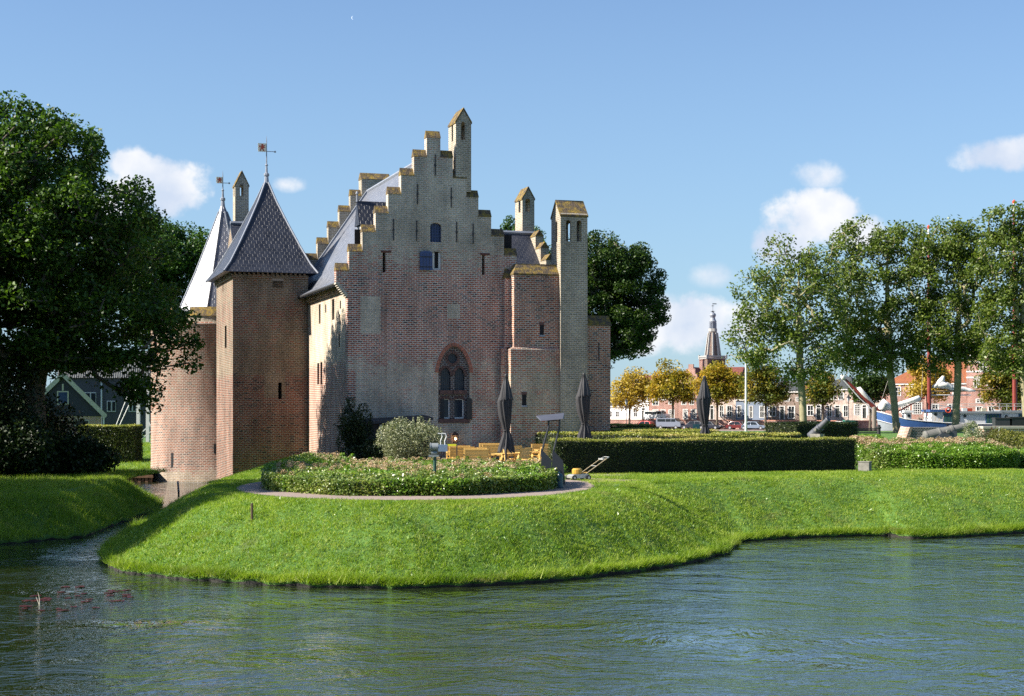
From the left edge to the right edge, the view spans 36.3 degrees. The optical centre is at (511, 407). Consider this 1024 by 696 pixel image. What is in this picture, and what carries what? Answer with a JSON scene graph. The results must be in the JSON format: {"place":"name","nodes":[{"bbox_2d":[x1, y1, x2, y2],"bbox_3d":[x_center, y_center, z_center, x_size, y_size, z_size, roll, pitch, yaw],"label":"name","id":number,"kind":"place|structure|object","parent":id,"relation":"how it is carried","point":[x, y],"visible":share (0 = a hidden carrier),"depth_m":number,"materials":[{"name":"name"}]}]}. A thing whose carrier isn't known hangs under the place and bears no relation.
{"place":"outdoors","nodes":[
{"label":"outdoors","id":0,"kind":"place"},
{"bbox_2d":[1,476,106,496],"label":"bank lawn","id":1,"kind":"structure","parent":0,"point":[65,487],"depth_m":67.66,"materials":[{"name":"green plant"}]},
{"bbox_2d":[0,359,48,469],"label":"shrub","id":2,"kind":"object","parent":1,"relation":"on","point":[19,400],"visible":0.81,"depth_m":77.91,"materials":[{"name":"green plant"}]},
{"bbox_2d":[0,406,64,476],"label":"shrub","id":3,"kind":"object","parent":1,"relation":"on","point":[33,450],"visible":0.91,"depth_m":77.12,"materials":[{"name":"green plant"}]},
{"bbox_2d":[0,362,96,439],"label":"shrub","id":4,"kind":"object","parent":1,"relation":"on","point":[56,420],"visible":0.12,"depth_m":84.27,"materials":[{"name":"green plant"}]},
{"bbox_2d":[26,434,121,475],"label":"shrub","id":5,"kind":"object","parent":1,"relation":"on","point":[80,454],"visible":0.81,"depth_m":78.80,"materials":[{"name":"green plant"}]},
{"bbox_2d":[0,90,205,422],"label":"maple tree","id":6,"kind":"object","parent":1,"relation":"on","point":[67,301],"visible":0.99,"depth_m":79.14,"materials":[{"name":"green plant"}]},
{"bbox_2d":[0,466,171,543],"bbox_3d":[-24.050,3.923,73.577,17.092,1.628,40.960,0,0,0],"label":"rough grass","id":7,"kind":"structure","parent":0,"point":[32,485],"depth_m":63.88,"materials":[{"name":"green plant"}]},
{"bbox_2d":[108,434,151,481],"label":"garden lawn","id":8,"kind":"structure","parent":0,"point":[144,440],"depth_m":108.34,"materials":[{"name":"green plant"}]},
{"bbox_2d":[45,375,106,434],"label":"boarded house","id":9,"kind":"structure","parent":8,"relation":"on","point":[66,390],"depth_m":150.26,"materials":[{"name":"wood"}]},
{"bbox_2d":[57,391,68,404],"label":"window","id":10,"kind":"structure","parent":9,"relation":"in","point":[64,395],"depth_m":149.94,"materials":[{"name":"blue glass"}]},
{"bbox_2d":[57,351,150,433],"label":"grey house","id":11,"kind":"structure","parent":8,"relation":"on","point":[103,400],"depth_m":163.60,"materials":[{"name":"white paint"}]},
{"bbox_2d":[107,401,115,411],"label":"window","id":12,"kind":"structure","parent":11,"relation":"in","point":[111,405],"depth_m":163.55,"materials":[{"name":"white paint"}]},
{"bbox_2d":[78,423,143,462],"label":"hedge","id":13,"kind":"object","parent":8,"relation":"on","point":[125,440],"visible":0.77,"depth_m":109.07,"materials":[{"name":"green plant"}]},
{"bbox_2d":[116,390,150,442],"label":"drawbridge","id":14,"kind":"object","parent":8,"relation":"on","point":[148,428],"visible":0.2,"depth_m":131.00,"materials":[{"name":"white paint"}]},
{"bbox_2d":[97,211,209,348],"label":"lime tree","id":15,"kind":"object","parent":8,"relation":"on","point":[181,270],"visible":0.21,"depth_m":133.05,"materials":[{"name":"green plant"}]},
{"bbox_2d":[236,478,634,499],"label":"garden path","id":16,"kind":"structure","parent":0,"point":[570,485],"depth_m":50.16,"materials":[{"name":"stone"}]},
{"bbox_2d":[536,413,564,487],"bbox_3d":[1.349,1.490,54.390,0.992,2.620,0.640,0,0,0],"label":"heater stand","id":17,"kind":"object","parent":16,"relation":"on","point":[556,461],"visible":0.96,"depth_m":54.34,"materials":[{"name":"grey metal"}]},
{"bbox_2d":[565,456,608,479],"bbox_3d":[2.958,2.351,60.693,1.685,0.893,0.610,0,0,-26],"label":"lawn mower","id":18,"kind":"object","parent":16,"relation":"on","point":[576,473],"visible":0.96,"depth_m":60.36,"materials":[{"name":"metal"}]},
{"bbox_2d":[0,480,1023,695],"bbox_3d":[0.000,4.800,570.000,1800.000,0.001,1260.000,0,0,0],"label":"moat water","id":19,"kind":"structure","parent":0,"point":[860,616],"depth_m":33.77,"materials":[{"name":"teal liquid"}]},
{"bbox_2d":[124,475,152,481],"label":"timber revetment","id":20,"kind":"object","parent":19,"relation":"in","point":[147,478],"visible":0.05,"depth_m":100.85,"materials":[{"name":"brown wood"}]},
{"bbox_2d":[150,107,611,481],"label":"castle","id":21,"kind":"structure","parent":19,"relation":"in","point":[418,285],"depth_m":86.64,"materials":[{"name":"brick"}]},
{"bbox_2d":[430,223,440,241],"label":"window","id":22,"kind":"structure","parent":21,"relation":"in","point":[435,229],"depth_m":85.72,"materials":[{"name":"blue wood"}]},
{"bbox_2d":[432,252,440,269],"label":"window","id":23,"kind":"structure","parent":21,"relation":"in","point":[436,259],"depth_m":85.70,"materials":[{"name":"white paint"}]},
{"bbox_2d":[434,342,473,422],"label":"tracery window","id":24,"kind":"structure","parent":21,"relation":"in","point":[454,403],"depth_m":86.02,"materials":[{"name":"brick"}]},
{"bbox_2d":[872,407,876,427],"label":"mooring pile","id":25,"kind":"object","parent":19,"relation":"in","point":[874,417],"visible":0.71,"depth_m":191.78,"materials":[{"name":"white wood"}]},
{"bbox_2d":[841,200,1023,430],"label":"sailing ship","id":26,"kind":"object","parent":19,"relation":"on","point":[943,418],"visible":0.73,"depth_m":196.29,"materials":[{"name":"white sailcloth"},{"name":"blue paint"},{"name":"white painted wood"}]},
{"bbox_2d":[0,0,1023,396],"label":"sky","id":27,"kind":"structure","parent":0,"point":[699,132],"materials":[{"name":"blue"}]},
{"bbox_2d":[94,454,1023,588],"bbox_3d":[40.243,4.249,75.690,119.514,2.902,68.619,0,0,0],"label":"grass bank","id":28,"kind":"structure","parent":0,"point":[437,584],"depth_m":46.21,"materials":[{"name":"green plant"}]},
{"bbox_2d":[112,457,1023,584],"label":"lawn weeds","id":29,"kind":"object","parent":28,"relation":"on","point":[185,532],"visible":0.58,"depth_m":48.84,"materials":[{"name":"green plant"}]},
{"bbox_2d":[610,402,625,418],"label":"house","id":30,"kind":"structure","parent":0,"point":[617,414],"depth_m":295.52,"materials":[{"name":"white paint"}]},
{"bbox_2d":[216,431,1023,501],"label":"castle lawn","id":31,"kind":"structure","parent":0,"point":[889,435],"depth_m":71.96,"materials":[{"name":"green plant"}]},
{"bbox_2d":[333,395,373,457],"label":"shrub","id":32,"kind":"object","parent":31,"relation":"on","point":[355,422],"visible":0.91,"depth_m":80.70,"materials":[{"name":"green plant"}]},
{"bbox_2d":[338,435,426,460],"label":"shrub","id":33,"kind":"object","parent":31,"relation":"on","point":[366,450],"visible":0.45,"depth_m":79.80,"materials":[{"name":"green plant"}]},
{"bbox_2d":[355,415,432,459],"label":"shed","id":34,"kind":"structure","parent":31,"relation":"on","point":[376,425],"depth_m":82.97,"materials":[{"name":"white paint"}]},
{"bbox_2d":[257,451,567,495],"bbox_3d":[-3.543,2.222,56.222,11.206,1.246,14.393,0,0,0],"label":"flower bed","id":35,"kind":"object","parent":31,"relation":"on","point":[335,474],"visible":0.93,"depth_m":51.67,"materials":[{"name":"green plant"}]},
{"bbox_2d":[429,433,447,472],"bbox_3d":[-2.453,1.817,51.800,0.620,1.966,0.290,0,0,0],"label":"floodlight","id":36,"kind":"object","parent":31,"relation":"on","point":[435,448],"visible":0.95,"depth_m":51.70,"materials":[{"name":"green paint"}]},
{"bbox_2d":[500,215,546,243],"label":"lime tree","id":37,"kind":"object","parent":31,"relation":"on","point":[507,224],"visible":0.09,"depth_m":149.28,"materials":[{"name":"green plant"}]},
{"bbox_2d":[549,229,671,368],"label":"oak tree","id":38,"kind":"object","parent":31,"relation":"on","point":[620,274],"visible":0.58,"depth_m":126.30,"materials":[{"name":"green plant"}]},
{"bbox_2d":[610,422,656,428],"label":"hedge","id":39,"kind":"object","parent":31,"relation":"on","point":[624,425],"visible":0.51,"depth_m":92.95,"materials":[{"name":"green plant"}]},
{"bbox_2d":[610,427,715,432],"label":"hedge","id":40,"kind":"object","parent":31,"relation":"on","point":[652,429],"visible":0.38,"depth_m":86.00,"materials":[{"name":"green plant"}]},
{"bbox_2d":[534,430,802,457],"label":"hedge","id":41,"kind":"object","parent":31,"relation":"on","point":[540,437],"visible":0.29,"depth_m":81.63,"materials":[{"name":"green plant"}]},
{"bbox_2d":[547,435,857,473],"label":"hedge","id":42,"kind":"object","parent":31,"relation":"on","point":[685,455],"visible":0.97,"depth_m":67.48,"materials":[{"name":"green plant"}]},
{"bbox_2d":[745,346,746,430],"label":"flagpole","id":43,"kind":"object","parent":31,"relation":"on","point":[746,395],"visible":0.69,"depth_m":185.88,"materials":[{"name":"white metal"}]},
{"bbox_2d":[719,232,856,420],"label":"ash tree","id":44,"kind":"object","parent":31,"relation":"on","point":[797,337],"visible":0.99,"depth_m":171.04,"materials":[{"name":"green plant"}]},
{"bbox_2d":[764,420,858,439],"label":"hedge","id":45,"kind":"object","parent":31,"relation":"on","point":[838,429],"visible":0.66,"depth_m":110.02,"materials":[{"name":"green plant"}]},
{"bbox_2d":[807,417,830,437],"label":"cannon","id":46,"kind":"object","parent":31,"relation":"on","point":[816,430],"visible":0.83,"depth_m":97.73,"materials":[{"name":"metal"}]},
{"bbox_2d":[858,461,871,471],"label":"stone block","id":47,"kind":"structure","parent":31,"relation":"on","point":[864,465],"depth_m":68.33,"materials":[{"name":"stone"}]},
{"bbox_2d":[857,428,876,432],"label":"park bench","id":48,"kind":"object","parent":31,"relation":"on","point":[867,430],"visible":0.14,"depth_m":139.97,"materials":[{"name":"black paint"}]},
{"bbox_2d":[849,434,890,463],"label":"flower bed","id":49,"kind":"object","parent":31,"relation":"on","point":[863,439],"visible":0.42,"depth_m":75.18,"materials":[{"name":"green plant"}]},
{"bbox_2d":[820,214,939,431],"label":"ash tree","id":50,"kind":"object","parent":31,"relation":"on","point":[881,345],"visible":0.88,"depth_m":176.95,"materials":[{"name":"green plant"}]},
{"bbox_2d":[897,427,941,439],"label":"brick ruin","id":51,"kind":"object","parent":31,"relation":"on","point":[912,432],"visible":0.34,"depth_m":108.20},
{"bbox_2d":[857,435,1020,468],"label":"flower bed","id":52,"kind":"object","parent":31,"relation":"on","point":[953,453],"visible":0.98,"depth_m":71.57,"materials":[{"name":"green plant"}]},
{"bbox_2d":[921,421,976,439],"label":"cannon","id":53,"kind":"object","parent":31,"relation":"on","point":[948,431],"visible":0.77,"depth_m":95.72,"materials":[{"name":"metal"}]},
{"bbox_2d":[896,215,1006,432],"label":"ash tree","id":54,"kind":"object","parent":31,"relation":"on","point":[942,336],"visible":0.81,"depth_m":174.90,"materials":[{"name":"green plant"}]},
{"bbox_2d":[960,420,988,439],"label":"shrub","id":55,"kind":"object","parent":31,"relation":"on","point":[977,433],"visible":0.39,"depth_m":92.63,"materials":[{"name":"green plant"}]},
{"bbox_2d":[964,201,1023,416],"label":"ash tree","id":56,"kind":"object","parent":31,"relation":"on","point":[1008,235],"visible":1,"depth_m":169.41,"materials":[{"name":"green plant"}]},
{"bbox_2d":[991,418,1012,425],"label":"bin","id":57,"kind":"object","parent":31,"relation":"on","point":[1001,421],"visible":0.31,"depth_m":149.50,"materials":[{"name":"plastic"}]},
{"bbox_2d":[986,428,1023,452],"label":"shrub","id":58,"kind":"object","parent":31,"relation":"on","point":[1008,437],"visible":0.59,"depth_m":77.32,"materials":[{"name":"green plant"}]},
{"bbox_2d":[1006,417,1023,425],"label":"bin","id":59,"kind":"object","parent":31,"relation":"on","point":[1017,421],"visible":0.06,"depth_m":149.50,"materials":[{"name":"black plastic"}]},
{"bbox_2d":[1019,447,1023,466],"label":"shrub","id":60,"kind":"object","parent":31,"relation":"on","point":[1021,456],"visible":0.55,"depth_m":73.28,"materials":[{"name":"green plant"}]},
{"bbox_2d":[698,303,726,367],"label":"church tower","id":61,"kind":"structure","parent":0,"point":[712,351],"depth_m":428.73,"materials":[{"name":"stone"}]},
{"bbox_2d":[709,367,752,419],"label":"house","id":62,"kind":"structure","parent":0,"point":[726,411],"depth_m":283.75,"materials":[{"name":"brick"}]},
{"bbox_2d":[715,429,763,430],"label":"quay road","id":63,"kind":"structure","parent":0,"point":[738,430],"depth_m":261.15,"materials":[{"name":"grey asphalt"}]},
{"bbox_2d":[610,366,657,422],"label":"street tree","id":64,"kind":"object","parent":63,"relation":"on","point":[629,391],"visible":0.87,"depth_m":282.44,"materials":[{"name":"yellow plant"}]},
{"bbox_2d":[642,358,696,428],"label":"street tree","id":65,"kind":"object","parent":63,"relation":"on","point":[672,386],"visible":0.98,"depth_m":277.71,"materials":[{"name":"yellow plant"}]},
{"bbox_2d":[656,418,684,428],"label":"parked van","id":66,"kind":"object","parent":63,"relation":"on","point":[675,423],"visible":0.86,"depth_m":278.61,"materials":[{"name":"silver metal"}]},
{"bbox_2d":[680,421,701,428],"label":"parked car","id":67,"kind":"object","parent":63,"relation":"on","point":[689,425],"visible":0.55,"depth_m":276.26,"materials":[{"name":"black paint"}]},
{"bbox_2d":[700,421,723,428],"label":"parked car","id":68,"kind":"object","parent":63,"relation":"on","point":[711,424],"visible":0.6,"depth_m":274.06,"materials":[{"name":"black paint"}]},
{"bbox_2d":[686,360,747,428],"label":"street tree","id":69,"kind":"object","parent":63,"relation":"on","point":[720,390],"visible":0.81,"depth_m":272.89,"materials":[{"name":"yellow plant"}]},
{"bbox_2d":[726,421,747,429],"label":"parked car","id":70,"kind":"object","parent":63,"relation":"on","point":[733,425],"visible":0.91,"depth_m":271.66,"materials":[{"name":"red paint"}]},
{"bbox_2d":[610,419,871,428],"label":"retaining wall","id":71,"kind":"structure","parent":63,"relation":"on","point":[861,424],"depth_m":277.29,"materials":[{"name":"brown brick"}]},
{"bbox_2d":[741,422,763,429],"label":"parked car","id":72,"kind":"object","parent":63,"relation":"on","point":[759,425],"visible":0.75,"depth_m":269.71,"materials":[{"name":"blue paint"}]},
{"bbox_2d":[732,355,797,429],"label":"street tree","id":73,"kind":"object","parent":63,"relation":"on","point":[770,388],"visible":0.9,"depth_m":267.68,"materials":[{"name":"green plant"}]},
{"bbox_2d":[805,369,846,420],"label":"street tree","id":74,"kind":"object","parent":63,"relation":"on","point":[827,393],"visible":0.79,"depth_m":262.08,"materials":[{"name":"green plant"}]},
{"bbox_2d":[844,368,888,427],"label":"street tree","id":75,"kind":"object","parent":63,"relation":"on","point":[873,386],"visible":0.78,"depth_m":257.50,"materials":[{"name":"green plant"}]},
{"bbox_2d":[898,356,953,407],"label":"street tree","id":76,"kind":"object","parent":63,"relation":"on","point":[919,385],"visible":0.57,"depth_m":248.98,"materials":[{"name":"yellow plant"}]},
{"bbox_2d":[963,353,1021,409],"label":"street tree","id":77,"kind":"object","parent":63,"relation":"on","point":[1001,387],"visible":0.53,"depth_m":242.33,"materials":[{"name":"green plant"}]},
{"bbox_2d":[735,391,767,419],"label":"house","id":78,"kind":"structure","parent":0,"point":[755,412],"depth_m":280.69,"materials":[{"name":"white paint"}]},
{"bbox_2d":[978,426,1023,442],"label":"brick parapet","id":79,"kind":"structure","parent":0,"point":[1008,428],"depth_m":110.10,"materials":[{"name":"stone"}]},
{"label":"terrace paving","id":80,"kind":"structure","parent":0,"visible":0},
{"bbox_2d":[373,415,446,459],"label":"shrub","id":81,"kind":"object","parent":80,"relation":"on","point":[410,443],"visible":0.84,"depth_m":67.57,"materials":[{"name":"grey plant"}]},
{"bbox_2d":[446,445,474,459],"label":"picnic table","id":82,"kind":"object","parent":80,"relation":"on","point":[451,452],"visible":0.41,"depth_m":71.47,"materials":[{"name":"yellow wood"}]},
{"bbox_2d":[463,448,488,460],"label":"picnic table","id":83,"kind":"object","parent":80,"relation":"on","point":[477,452],"visible":0.62,"depth_m":67.46,"materials":[{"name":"yellow wood"}]},
{"bbox_2d":[479,443,503,459],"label":"picnic table","id":84,"kind":"object","parent":80,"relation":"on","point":[493,447],"visible":0.23,"depth_m":76.48,"materials":[{"name":"yellow wood"}]},
{"bbox_2d":[477,447,532,461],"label":"picnic table","id":85,"kind":"object","parent":80,"relation":"on","point":[524,453],"visible":0.56,"depth_m":69.72,"materials":[{"name":"yellow wood"}]},
{"bbox_2d":[497,374,514,461],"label":"parasol","id":86,"kind":"object","parent":80,"relation":"on","point":[504,401],"visible":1,"depth_m":68.84,"materials":[{"name":"black fabric"}]},
{"bbox_2d":[503,446,550,461],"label":"picnic table","id":87,"kind":"object","parent":80,"relation":"on","point":[545,449],"visible":0.31,"depth_m":71.85,"materials":[{"name":"yellow wood"}]},
{"bbox_2d":[531,444,550,457],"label":"picnic table","id":88,"kind":"object","parent":80,"relation":"on","point":[536,449],"visible":0.24,"depth_m":76.85,"materials":[{"name":"yellow wood"}]},
{"bbox_2d":[575,373,591,441],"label":"parasol","id":89,"kind":"object","parent":80,"relation":"on","point":[583,396],"visible":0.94,"depth_m":76.82,"materials":[{"name":"black fabric"}]},
{"bbox_2d":[696,376,711,436],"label":"parasol","id":90,"kind":"object","parent":80,"relation":"on","point":[703,400],"visible":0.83,"depth_m":78.84,"materials":[{"name":"black fabric"}]},
{"label":"upper street","id":91,"kind":"structure","parent":0,"visible":0},
{"bbox_2d":[627,375,658,418],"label":"house","id":92,"kind":"structure","parent":91,"relation":"on","point":[638,414],"depth_m":293.06,"materials":[{"name":"white paint"}]},
{"bbox_2d":[644,411,669,418],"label":"parked van","id":93,"kind":"object","parent":91,"relation":"on","point":[654,414],"visible":0.63,"depth_m":286.85,"materials":[{"name":"white paint"}]},
{"bbox_2d":[649,383,677,417],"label":"house","id":94,"kind":"structure","parent":91,"relation":"on","point":[660,406],"depth_m":290.08,"materials":[{"name":"pink brick"}]},
{"bbox_2d":[678,360,708,419],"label":"house","id":95,"kind":"structure","parent":91,"relation":"on","point":[687,411],"depth_m":287.44,"materials":[{"name":"pink brick"}]},
{"bbox_2d":[768,381,806,419],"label":"house","id":96,"kind":"structure","parent":91,"relation":"on","point":[788,410],"depth_m":276.86,"materials":[{"name":"brown brick"}]},
{"bbox_2d":[779,406,784,418],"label":"door","id":97,"kind":"structure","parent":96,"relation":"in","point":[781,408],"depth_m":277.46,"materials":[{"name":"white paint"}]},
{"bbox_2d":[788,406,794,418],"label":"window","id":98,"kind":"structure","parent":96,"relation":"in","point":[791,409],"depth_m":276.38,"materials":[{"name":"white paint"}]},
{"bbox_2d":[805,377,835,419],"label":"house","id":99,"kind":"structure","parent":91,"relation":"on","point":[813,413],"depth_m":274.05,"materials":[{"name":"brown brick"}]},
{"bbox_2d":[807,405,813,415],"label":"window","id":100,"kind":"structure","parent":99,"relation":"in","point":[810,409],"depth_m":274.43,"materials":[{"name":"white paint"}]},
{"bbox_2d":[824,377,857,419],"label":"house","id":101,"kind":"structure","parent":91,"relation":"on","point":[838,410],"depth_m":271.58,"materials":[{"name":"brick"}]},
{"bbox_2d":[852,393,884,419],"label":"house","id":102,"kind":"structure","parent":91,"relation":"on","point":[860,412],"depth_m":269.31,"materials":[{"name":"paint"}]},
{"bbox_2d":[854,404,860,414],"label":"window","id":103,"kind":"structure","parent":102,"relation":"in","point":[857,408],"depth_m":269.85,"materials":[{"name":"white paint"}]},
{"bbox_2d":[885,361,968,419],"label":"house","id":104,"kind":"structure","parent":91,"relation":"on","point":[902,380],"depth_m":264.22,"materials":[{"name":"pink brick"}]},
{"bbox_2d":[912,402,921,413],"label":"window","id":105,"kind":"structure","parent":104,"relation":"in","point":[916,406],"depth_m":263.98,"materials":[{"name":"white paint"}]},
{"bbox_2d":[966,355,1002,410],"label":"house","id":106,"kind":"structure","parent":91,"relation":"on","point":[974,402],"depth_m":257.60,"materials":[{"name":"pink brick"}]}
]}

